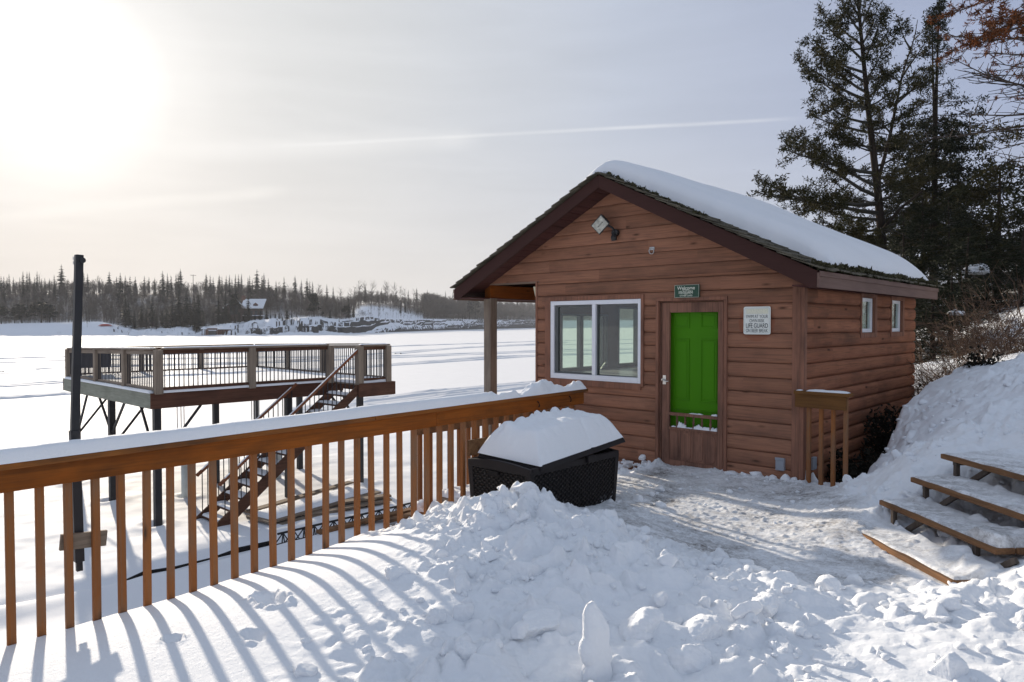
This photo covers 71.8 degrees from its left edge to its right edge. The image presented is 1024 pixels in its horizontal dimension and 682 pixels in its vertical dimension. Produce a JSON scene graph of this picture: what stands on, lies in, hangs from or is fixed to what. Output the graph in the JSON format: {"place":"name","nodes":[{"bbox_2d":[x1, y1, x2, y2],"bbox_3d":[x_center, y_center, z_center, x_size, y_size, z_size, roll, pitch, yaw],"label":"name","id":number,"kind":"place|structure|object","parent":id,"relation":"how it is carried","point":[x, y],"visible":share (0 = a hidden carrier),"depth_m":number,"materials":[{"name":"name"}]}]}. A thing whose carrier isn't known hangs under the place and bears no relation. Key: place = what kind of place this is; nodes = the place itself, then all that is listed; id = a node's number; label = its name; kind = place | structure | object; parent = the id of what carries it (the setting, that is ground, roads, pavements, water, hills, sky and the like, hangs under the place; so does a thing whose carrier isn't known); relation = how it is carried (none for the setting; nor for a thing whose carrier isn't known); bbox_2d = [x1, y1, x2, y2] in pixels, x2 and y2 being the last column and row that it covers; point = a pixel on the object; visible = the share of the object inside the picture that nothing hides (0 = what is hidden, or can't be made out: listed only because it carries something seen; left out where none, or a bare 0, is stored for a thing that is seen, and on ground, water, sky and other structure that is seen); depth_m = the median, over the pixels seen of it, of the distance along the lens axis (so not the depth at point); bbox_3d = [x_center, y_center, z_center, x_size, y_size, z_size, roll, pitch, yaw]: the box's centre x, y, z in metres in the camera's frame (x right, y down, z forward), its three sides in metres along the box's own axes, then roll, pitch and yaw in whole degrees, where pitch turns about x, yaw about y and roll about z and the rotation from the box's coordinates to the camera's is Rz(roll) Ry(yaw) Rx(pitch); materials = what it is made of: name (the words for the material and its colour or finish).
{"place":"outdoors","nodes":[
{"label":"outdoors","id":0,"kind":"place"},
{"bbox_2d":[81,367,354,390],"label":"platform snow","id":1,"kind":"structure","parent":0,"point":[222,376],"depth_m":18.32,"materials":[{"name":"snow"}]},
{"bbox_2d":[0,423,500,646],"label":"shore ground","id":2,"kind":"structure","parent":0,"point":[25,566],"depth_m":13.95,"materials":[{"name":"snow"}]},
{"bbox_2d":[69,254,85,571],"bbox_3d":[-2.732,0.455,4.454,0.058,1.996,0.096,1,2,43],"label":"dark pole","id":3,"kind":"object","parent":2,"relation":"on","point":[77,497],"visible":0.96,"depth_m":4.43,"materials":[{"name":"metal"}]},
{"bbox_2d":[59,530,107,550],"bbox_3d":[-2.698,1.254,4.455,0.028,0.123,0.268,1,2,43],"label":"cross board","id":4,"kind":"object","parent":3,"relation":"attached to","point":[81,540],"visible":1,"depth_m":4.44,"materials":[{"name":"wood"}]},
{"bbox_2d":[127,541,268,579],"bbox_3d":[-5.435,3.845,12.441,2.427,0.178,0.096,-1,2,-41],"label":"pipe","id":5,"kind":"object","parent":2,"relation":"on","point":[247,547],"visible":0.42,"depth_m":12.50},
{"bbox_2d":[63,343,394,526],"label":"lake platform","id":6,"kind":"structure","parent":2,"relation":"on","point":[97,360],"depth_m":16.75,"materials":[{"name":"black paint"}]},
{"bbox_2d":[64,377,152,393],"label":"platform edge snow","id":7,"kind":"structure","parent":6,"relation":"on","point":[118,386],"depth_m":15.99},
{"bbox_2d":[164,380,323,392],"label":"platform edge snow","id":8,"kind":"structure","parent":6,"relation":"on","point":[230,387],"depth_m":15.88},
{"bbox_2d":[163,343,324,347],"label":"snow","id":9,"kind":"structure","parent":6,"relation":"on","point":[240,345],"depth_m":15.88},
{"bbox_2d":[196,349,357,526],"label":"platform staircase","id":10,"kind":"structure","parent":6,"relation":"attached to","point":[281,464],"depth_m":15.89,"materials":[{"name":"black paint"}]},
{"bbox_2d":[202,391,348,521],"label":"stair snow","id":11,"kind":"structure","parent":10,"relation":"on","point":[221,504],"depth_m":15.67,"materials":[{"name":"snow"}]},
{"bbox_2d":[224,349,356,478],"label":"handrail snow","id":12,"kind":"structure","parent":10,"relation":"on","point":[301,403],"depth_m":16.13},
{"bbox_2d":[334,376,385,382],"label":"platform snow","id":13,"kind":"structure","parent":6,"relation":"on","point":[351,380],"depth_m":17.52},
{"bbox_2d":[244,481,391,524],"bbox_3d":[-4.538,3.729,16.321,2.175,0.205,3.295,1,2,43],"label":"plank stack","id":14,"kind":"object","parent":2,"relation":"on","point":[316,511],"visible":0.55,"depth_m":16.05,"materials":[{"name":"wood"}]},
{"bbox_2d":[258,486,367,518],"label":"snow","id":15,"kind":"structure","parent":14,"relation":"on","point":[282,510],"depth_m":15.85,"materials":[{"name":"snow"}]},
{"bbox_2d":[277,499,423,544],"bbox_3d":[-3.171,3.706,14.520,0.324,0.288,3.559,1,2,43],"label":"steel truss","id":16,"kind":"object","parent":2,"relation":"on","point":[333,522],"visible":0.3,"depth_m":13.87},
{"bbox_2d":[316,507,410,534],"bbox_3d":[-2.689,3.598,14.447,2.804,0.110,0.180,-1,2,-44],"label":"loose board","id":17,"kind":"object","parent":2,"relation":"on","point":[362,521],"visible":0.56,"depth_m":14.10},
{"bbox_2d":[0,328,632,448],"bbox_3d":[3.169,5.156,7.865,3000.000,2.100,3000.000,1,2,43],"label":"lake","id":18,"kind":"structure","parent":0,"point":[32,420],"depth_m":69.06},
{"bbox_2d":[0,342,567,371],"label":"track","id":19,"kind":"structure","parent":18,"relation":"on","point":[275,360],"depth_m":86.71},
{"bbox_2d":[0,351,631,398],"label":"track","id":20,"kind":"structure","parent":18,"relation":"on","point":[34,395],"depth_m":43.79,"materials":[{"name":"snow"}]},
{"bbox_2d":[0,349,632,373],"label":"track","id":21,"kind":"structure","parent":18,"relation":"on","point":[25,371],"depth_m":85.51,"materials":[{"name":"snow"}]},
{"bbox_2d":[0,352,632,386],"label":"track","id":22,"kind":"structure","parent":18,"relation":"on","point":[51,382],"depth_m":76.57,"materials":[{"name":"snow"}]},
{"bbox_2d":[0,348,632,362],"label":"track","id":23,"kind":"structure","parent":18,"relation":"on","point":[297,356],"depth_m":92.56,"materials":[{"name":"snow"}]},
{"bbox_2d":[0,339,632,358],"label":"track","id":24,"kind":"structure","parent":18,"relation":"on","point":[295,350],"depth_m":120.50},
{"bbox_2d":[292,380,534,409],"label":"track","id":25,"kind":"structure","parent":18,"relation":"on","point":[402,395],"depth_m":43.89,"materials":[{"name":"snow"}]},
{"bbox_2d":[303,384,528,412],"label":"track","id":26,"kind":"structure","parent":18,"relation":"on","point":[465,392],"depth_m":41.77,"materials":[{"name":"snow"}]},
{"bbox_2d":[394,343,632,353],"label":"track","id":27,"kind":"structure","parent":18,"relation":"on","point":[476,346],"depth_m":124.61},
{"bbox_2d":[0,293,632,335],"bbox_3d":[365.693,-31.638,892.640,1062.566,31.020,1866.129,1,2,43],"label":"shore","id":28,"kind":"structure","parent":0,"point":[383,321],"depth_m":316.22,"materials":[{"name":"snow"}]},
{"bbox_2d":[10,304,31,322],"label":"tree","id":29,"kind":"object","parent":28,"relation":"on","point":[18,308],"visible":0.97,"depth_m":296.60,"materials":[{"name":"green plant"}]},
{"bbox_2d":[22,301,56,321],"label":"tree","id":30,"kind":"object","parent":28,"relation":"on","point":[34,307],"visible":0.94,"depth_m":296.10,"materials":[{"name":"green plant"}]},
{"bbox_2d":[40,305,58,322],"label":"pine tree","id":31,"kind":"object","parent":28,"relation":"on","point":[50,307],"visible":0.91,"depth_m":299.23,"materials":[{"name":"green plant"}]},
{"bbox_2d":[115,276,124,306],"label":"spruce tree","id":32,"kind":"object","parent":28,"relation":"on","point":[119,287],"visible":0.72,"depth_m":352.49,"materials":[{"name":"green plant"}]},
{"bbox_2d":[174,290,184,326],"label":"spruce tree","id":33,"kind":"object","parent":28,"relation":"on","point":[178,309],"visible":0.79,"depth_m":297.07,"materials":[{"name":"green plant"}]},
{"bbox_2d":[191,305,201,331],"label":"spruce tree","id":34,"kind":"object","parent":28,"relation":"on","point":[196,323],"visible":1,"depth_m":290.12,"materials":[{"name":"green plant"}]},
{"bbox_2d":[192,290,206,326],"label":"spruce tree","id":35,"kind":"object","parent":28,"relation":"on","point":[199,308],"visible":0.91,"depth_m":292.02,"materials":[{"name":"green plant"}]},
{"bbox_2d":[201,326,231,334],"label":"boathouse","id":36,"kind":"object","parent":28,"relation":"on","point":[211,330],"visible":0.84,"depth_m":280.64,"materials":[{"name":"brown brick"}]},
{"bbox_2d":[9,294,435,325],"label":"birches","id":37,"kind":"object","parent":28,"relation":"on","point":[219,314],"visible":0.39,"depth_m":332.29,"materials":[{"name":"plant"}]},
{"bbox_2d":[228,293,241,317],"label":"tree","id":38,"kind":"object","parent":28,"relation":"on","point":[233,302],"visible":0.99,"depth_m":308.43,"materials":[{"name":"green plant"}]},
{"bbox_2d":[223,296,265,320],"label":"house","id":39,"kind":"structure","parent":28,"relation":"on","point":[256,305],"depth_m":326.74,"materials":[{"name":"brown brick"}]},
{"bbox_2d":[0,291,566,328],"bbox_3d":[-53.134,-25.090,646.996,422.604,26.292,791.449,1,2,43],"label":"undergrowth","id":40,"kind":"object","parent":28,"relation":"on","point":[60,319],"visible":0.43,"depth_m":310.92,"materials":[{"name":"plant"}]},
{"bbox_2d":[307,293,321,316],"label":"pine tree","id":41,"kind":"object","parent":28,"relation":"on","point":[313,300],"visible":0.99,"depth_m":318.05,"materials":[{"name":"green plant"}]},
{"bbox_2d":[0,279,632,326],"bbox_3d":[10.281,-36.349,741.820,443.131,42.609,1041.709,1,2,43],"label":"woods","id":42,"kind":"object","parent":28,"relation":"on","point":[432,304],"visible":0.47,"depth_m":369.51,"materials":[{"name":"plant"}]},
{"bbox_2d":[0,283,1023,681],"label":"snow ground","id":43,"kind":"structure","parent":0,"point":[256,627],"depth_m":4.16,"materials":[{"name":"snow"}]},
{"bbox_2d":[384,565,410,580],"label":"snow chunk","id":44,"kind":"object","parent":43,"relation":"on","point":[393,572],"visible":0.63,"depth_m":4.30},
{"bbox_2d":[424,608,446,624],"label":"snow chunk","id":45,"kind":"object","parent":43,"relation":"on","point":[435,616],"visible":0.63,"depth_m":3.72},
{"bbox_2d":[455,640,477,659],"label":"snow chunk","id":46,"kind":"object","parent":43,"relation":"on","point":[465,650],"visible":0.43,"depth_m":3.31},
{"bbox_2d":[502,559,545,579],"bbox_3d":[0.081,1.420,4.305,0.241,0.187,0.172,-1,2,-35],"label":"snow chunk","id":47,"kind":"object","parent":43,"relation":"on","point":[516,569],"visible":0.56,"depth_m":4.25,"materials":[{"name":"snow"}]},
{"bbox_2d":[512,481,536,493],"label":"snow chunk","id":48,"kind":"object","parent":43,"relation":"on","point":[523,488],"visible":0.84,"depth_m":5.75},
{"bbox_2d":[442,469,619,497],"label":"landing snow","id":49,"kind":"structure","parent":43,"relation":"on","point":[456,492],"depth_m":7.89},
{"bbox_2d":[522,608,561,637],"bbox_3d":[0.153,1.494,3.700,0.222,0.133,0.265,0,1,0],"label":"snow chunk","id":50,"kind":"object","parent":43,"relation":"on","point":[537,622],"visible":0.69,"depth_m":3.65,"materials":[{"name":"snow"}]},
{"bbox_2d":[468,437,624,506],"bbox_3d":[0.362,1.284,6.796,0.815,0.762,1.406,1,2,43],"label":"storage box","id":51,"kind":"object","parent":43,"relation":"on","point":[588,477],"visible":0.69,"depth_m":6.48,"materials":[{"name":"plastic"}]},
{"bbox_2d":[478,407,622,466],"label":"snow","id":52,"kind":"structure","parent":51,"relation":"on","point":[539,438],"depth_m":6.47,"materials":[{"name":"snow"}]},
{"bbox_2d":[578,601,612,681],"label":"snow slab","id":53,"kind":"object","parent":43,"relation":"on","point":[595,651],"depth_m":3.21,"materials":[{"name":"snow"}]},
{"bbox_2d":[619,606,663,641],"bbox_3d":[0.660,1.491,3.679,0.198,0.194,0.276,1,2,39],"label":"snow chunk","id":54,"kind":"object","parent":43,"relation":"on","point":[646,619],"visible":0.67,"depth_m":3.62,"materials":[{"name":"snow"}]},
{"bbox_2d":[664,644,711,674],"bbox_3d":[0.850,1.559,3.461,0.252,0.173,0.258,-5,-1,33],"label":"snow chunk","id":55,"kind":"object","parent":43,"relation":"on","point":[685,659],"visible":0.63,"depth_m":3.38,"materials":[{"name":"snow"}]},
{"bbox_2d":[450,171,943,481],"bbox_3d":[2.851,-0.108,10.953,5.661,4.221,5.206,1,2,43],"label":"wood cabin","id":56,"kind":"object","parent":43,"relation":"on","point":[842,327],"visible":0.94,"depth_m":8.89,"materials":[{"name":"wood"}]},
{"bbox_2d":[561,314,607,369],"bbox_3d":[1.111,0.001,11.031,0.100,0.840,1.160,1,2,43],"label":"lake window","id":57,"kind":"structure","parent":56,"relation":"in","point":[603,355],"depth_m":10.98,"materials":[{"name":"clear glass"}]},
{"bbox_2d":[550,299,640,383],"bbox_3d":[1.136,-0.009,9.663,1.518,1.096,0.097,1,2,43],"label":"window","id":58,"kind":"structure","parent":56,"relation":"in","point":[555,372],"depth_m":9.64,"materials":[{"name":"white plastic"}]},
{"bbox_2d":[572,366,637,376],"bbox_3d":[2.252,0.989,11.201,1.340,1.073,3.460,1,2,43],"label":"bar counter","id":59,"kind":"object","parent":56,"relation":"on","point":[628,371],"visible":0.02,"depth_m":10.74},
{"bbox_2d":[591,214,619,240],"bbox_3d":[1.226,-1.494,9.361,0.380,0.354,0.166,1,1,25],"label":"flood light","id":60,"kind":"object","parent":56,"relation":"attached to","point":[600,224],"visible":1,"depth_m":9.32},
{"bbox_2d":[618,307,637,364],"bbox_3d":[1.927,-0.089,11.895,0.100,0.960,0.580,1,2,43],"label":"lake window","id":61,"kind":"structure","parent":56,"relation":"in","point":[635,309],"depth_m":12.08,"materials":[{"name":"clear glass"}]},
{"bbox_2d":[675,284,699,297],"bbox_3d":[2.136,-0.608,8.628,0.331,0.154,0.030,1,2,43],"label":"welcome sign","id":62,"kind":"object","parent":56,"relation":"attached to","point":[683,291],"visible":1,"depth_m":8.61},
{"bbox_2d":[661,301,723,469],"bbox_3d":[2.190,0.550,8.650,0.829,2.050,0.099,1,2,43],"label":"storm door","id":63,"kind":"structure","parent":56,"relation":"in","point":[692,447],"depth_m":8.69,"materials":[{"name":"wood"}]},
{"bbox_2d":[670,301,717,428],"bbox_3d":[2.261,0.552,8.734,0.840,2.066,0.044,1,2,43],"label":"inner door","id":64,"kind":"structure","parent":56,"relation":"in","point":[694,335],"depth_m":8.72,"materials":[{"name":"green paint"}]},
{"bbox_2d":[671,413,717,431],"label":"snow","id":65,"kind":"structure","parent":56,"relation":"on","point":[697,427],"depth_m":8.61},
{"bbox_2d":[744,306,770,333],"bbox_3d":[2.783,-0.233,8.036,0.317,0.316,0.009,1,2,43],"label":"warning sign","id":66,"kind":"object","parent":56,"relation":"attached to","point":[757,320],"visible":1,"depth_m":8.03,"materials":[{"name":"plastic"}]},
{"bbox_2d":[775,457,784,470],"bbox_3d":[2.989,1.368,7.877,0.102,0.143,0.062,1,2,43],"label":"outlet box","id":67,"kind":"object","parent":56,"relation":"attached to","point":[780,464],"visible":1,"depth_m":7.85,"materials":[{"name":"grey plastic"}]},
{"bbox_2d":[862,298,871,332],"bbox_3d":[4.629,-0.339,9.317,0.064,0.452,0.534,1,2,43],"label":"side window","id":68,"kind":"structure","parent":56,"relation":"in","point":[867,308],"depth_m":9.45,"materials":[{"name":"white plastic"}]},
{"bbox_2d":[892,300,899,331],"bbox_3d":[5.520,-0.361,10.263,0.064,0.452,0.534,1,2,43],"label":"side window","id":69,"kind":"structure","parent":56,"relation":"in","point":[895,328],"depth_m":10.39,"materials":[{"name":"white plastic"}]},
{"bbox_2d":[682,614,721,640],"bbox_3d":[0.975,1.535,3.715,0.305,0.186,0.192,-1,2,-30],"label":"snow chunk","id":70,"kind":"object","parent":43,"relation":"on","point":[702,627],"visible":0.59,"depth_m":3.65,"materials":[{"name":"snow"}]},
{"bbox_2d":[722,644,739,658],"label":"snow chunk","id":71,"kind":"object","parent":43,"relation":"on","point":[731,651],"visible":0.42,"depth_m":3.47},
{"bbox_2d":[741,563,766,572],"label":"snow chunk","id":72,"kind":"object","parent":43,"relation":"on","point":[756,569],"visible":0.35,"depth_m":4.53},
{"bbox_2d":[751,591,777,616],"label":"snow chunk","id":73,"kind":"object","parent":43,"relation":"on","point":[768,602],"visible":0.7,"depth_m":3.94,"materials":[{"name":"snow"}]},
{"bbox_2d":[773,570,798,584],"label":"snow chunk","id":74,"kind":"object","parent":43,"relation":"on","point":[787,576],"visible":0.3,"depth_m":4.37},
{"bbox_2d":[802,613,818,626],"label":"snow chunk","id":75,"kind":"object","parent":43,"relation":"on","point":[809,619],"visible":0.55,"depth_m":3.85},
{"bbox_2d":[794,390,853,486],"bbox_3d":[3.315,1.211,7.553,0.575,1.342,0.140,1,2,43],"label":"short railing","id":76,"kind":"object","parent":43,"relation":"on","point":[821,401],"visible":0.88,"depth_m":7.50,"materials":[{"name":"orange wood"}]},
{"bbox_2d":[814,574,840,591],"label":"snow chunk","id":77,"kind":"object","parent":43,"relation":"on","point":[828,582],"visible":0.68,"depth_m":4.40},
{"bbox_2d":[810,648,858,669],"bbox_3d":[1.599,1.589,3.483,0.211,0.114,0.216,-13,4,-37],"label":"snow chunk","id":78,"kind":"object","parent":43,"relation":"on","point":[839,658],"visible":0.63,"depth_m":3.46,"materials":[{"name":"snow"}]},
{"bbox_2d":[823,445,886,482],"bbox_3d":[3.965,1.634,8.160,1.302,0.945,1.170,0,1,-2],"label":"shrub","id":79,"kind":"object","parent":43,"relation":"on","point":[854,471],"visible":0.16,"depth_m":8.08,"materials":[{"name":"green plant"}]},
{"bbox_2d":[746,0,986,273],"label":"jack pine","id":80,"kind":"object","parent":43,"relation":"on","point":[826,203],"visible":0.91,"depth_m":21.16,"materials":[{"name":"green plant"}]},
{"bbox_2d":[860,403,901,464],"bbox_3d":[5.106,1.282,9.270,0.999,0.958,1.631,1,2,43],"label":"shrub","id":81,"kind":"object","parent":43,"relation":"on","point":[881,439],"visible":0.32,"depth_m":9.07,"materials":[{"name":"black plant"}]},
{"bbox_2d":[879,213,942,327],"bbox_3d":[10.008,-1.560,18.488,2.717,3.570,2.725,1,1,23],"label":"spruce tree","id":82,"kind":"object","parent":43,"relation":"on","point":[907,252],"visible":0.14,"depth_m":18.34,"materials":[{"name":"green plant"}]},
{"bbox_2d":[896,196,958,309],"bbox_3d":[11.720,-2.113,20.567,2.737,4.156,2.394,0,1,-16],"label":"spruce tree","id":83,"kind":"object","parent":43,"relation":"on","point":[922,221],"visible":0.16,"depth_m":20.40,"materials":[{"name":"green plant"}]},
{"bbox_2d":[851,0,1021,280],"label":"spruce tree","id":84,"kind":"object","parent":43,"relation":"on","point":[949,146],"visible":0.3,"depth_m":23.68,"materials":[{"name":"green plant"}]},
{"bbox_2d":[924,614,952,622],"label":"snow chunk","id":85,"kind":"object","parent":43,"relation":"on","point":[940,618],"visible":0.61,"depth_m":3.76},
{"bbox_2d":[861,454,1023,584],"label":"wooden steps","id":86,"kind":"structure","parent":43,"relation":"on","point":[977,545],"depth_m":5.36,"materials":[{"name":"wood"}]},
{"bbox_2d":[860,521,998,579],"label":"step snow","id":87,"kind":"structure","parent":86,"relation":"on","point":[958,562],"depth_m":5.05,"materials":[{"name":"snow"}]},
{"bbox_2d":[883,496,1023,547],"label":"step snow","id":88,"kind":"structure","parent":86,"relation":"on","point":[980,527],"depth_m":5.27,"materials":[{"name":"snow"}]},
{"bbox_2d":[915,473,1023,513],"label":"step snow","id":89,"kind":"structure","parent":86,"relation":"on","point":[999,495],"depth_m":5.48,"materials":[{"name":"snow"}]},
{"bbox_2d":[945,447,1023,474],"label":"step snow","id":90,"kind":"structure","parent":86,"relation":"on","point":[1010,459],"depth_m":5.85,"materials":[{"name":"snow"}]},
{"bbox_2d":[912,276,981,363],"bbox_3d":[8.501,-0.290,14.394,2.394,2.061,2.737,0,1,6],"label":"spruce tree","id":91,"kind":"object","parent":43,"relation":"on","point":[931,304],"visible":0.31,"depth_m":14.28,"materials":[{"name":"green plant"}]},
{"bbox_2d":[929,651,970,679],"bbox_3d":[2.018,1.540,3.295,0.196,0.190,0.138,0,1,-12],"label":"snow chunk","id":92,"kind":"object","parent":43,"relation":"on","point":[951,665],"visible":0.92,"depth_m":3.25,"materials":[{"name":"snow"}]},
{"bbox_2d":[914,199,1000,329],"bbox_3d":[11.024,-1.774,17.947,2.762,3.637,2.367,-1,2,-39],"label":"spruce tree","id":93,"kind":"object","parent":43,"relation":"on","point":[960,225],"visible":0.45,"depth_m":17.83,"materials":[{"name":"green plant"}]},
{"bbox_2d":[962,264,989,274],"bbox_3d":[11.435,-1.778,17.416,0.584,0.290,0.550,1,2,43],"label":"snow pillow","id":94,"kind":"object","parent":93,"relation":"on","point":[976,269],"visible":0.68,"depth_m":17.26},
{"bbox_2d":[914,266,1008,355],"bbox_3d":[9.145,-0.577,15.126,2.725,2.012,2.717,-1,2,-29],"label":"spruce tree","id":95,"kind":"object","parent":43,"relation":"on","point":[957,289],"visible":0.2,"depth_m":14.88,"materials":[{"name":"green plant"}]},
{"bbox_2d":[906,260,1023,397],"bbox_3d":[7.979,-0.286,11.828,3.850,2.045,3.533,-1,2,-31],"label":"brush","id":96,"kind":"object","parent":43,"relation":"on","point":[1016,337],"visible":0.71,"depth_m":11.58,"materials":[{"name":"plant"}]},
{"bbox_2d":[912,0,1023,175],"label":"dying pine","id":97,"kind":"object","parent":43,"relation":"on","point":[993,33],"visible":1,"depth_m":11.15,"materials":[{"name":"brown plant"}]},
{"bbox_2d":[914,233,1023,329],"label":"spruce tree","id":98,"kind":"object","parent":43,"relation":"on","point":[976,256],"visible":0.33,"depth_m":16.35,"materials":[{"name":"green plant"}]},
{"bbox_2d":[919,159,1023,292],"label":"young pine","id":99,"kind":"object","parent":43,"relation":"on","point":[997,206],"visible":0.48,"depth_m":19.31,"materials":[{"name":"green plant"}]},
{"bbox_2d":[935,229,1023,314],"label":"spruce tree","id":100,"kind":"object","parent":43,"relation":"on","point":[992,241],"visible":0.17,"depth_m":18.32,"materials":[{"name":"green plant"}]},
{"bbox_2d":[954,345,1004,367],"bbox_3d":[6.387,0.456,9.601,0.732,0.827,0.864,1,2,43],"label":"shrub","id":101,"kind":"object","parent":43,"relation":"on","point":[982,361],"visible":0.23,"depth_m":9.58,"materials":[{"name":"green plant"}]},
{"bbox_2d":[963,229,1023,322],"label":"spruce tree","id":102,"kind":"object","parent":43,"relation":"on","point":[1019,272],"visible":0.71,"depth_m":15.98,"materials":[{"name":"green plant"}]},
{"bbox_2d":[975,597,1020,616],"bbox_3d":[2.729,1.516,3.922,0.182,0.123,0.260,-16,26,-25],"label":"snow chunk","id":103,"kind":"object","parent":43,"relation":"on","point":[1003,607],"visible":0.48,"depth_m":3.92,"materials":[{"name":"snow"}]},
{"bbox_2d":[0,0,1023,307],"label":"sky","id":104,"kind":"structure","parent":0,"point":[334,144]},
{"bbox_2d":[583,160,927,280],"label":"roof snow","id":105,"kind":"structure","parent":0,"point":[782,227],"depth_m":8.70,"materials":[{"name":"snow"}]},
{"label":"deck","id":106,"kind":"structure","parent":0,"visible":0},
{"bbox_2d":[0,388,587,645],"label":"deck railing","id":107,"kind":"object","parent":106,"relation":"on","point":[38,476],"visible":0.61,"depth_m":5.09,"materials":[{"name":"brown wood"}]},
{"bbox_2d":[0,379,586,464],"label":"railing snow","id":108,"kind":"structure","parent":107,"relation":"on","point":[16,454],"depth_m":5.11,"materials":[{"name":"snow"}]},
{"bbox_2d":[410,405,575,514],"bbox_3d":[-0.378,1.558,9.034,2.720,1.360,2.840,1,2,43],"label":"porch landing","id":109,"kind":"object","parent":107,"relation":"attached to","point":[420,432],"visible":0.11,"depth_m":8.09,"materials":[{"name":"orange wood"}]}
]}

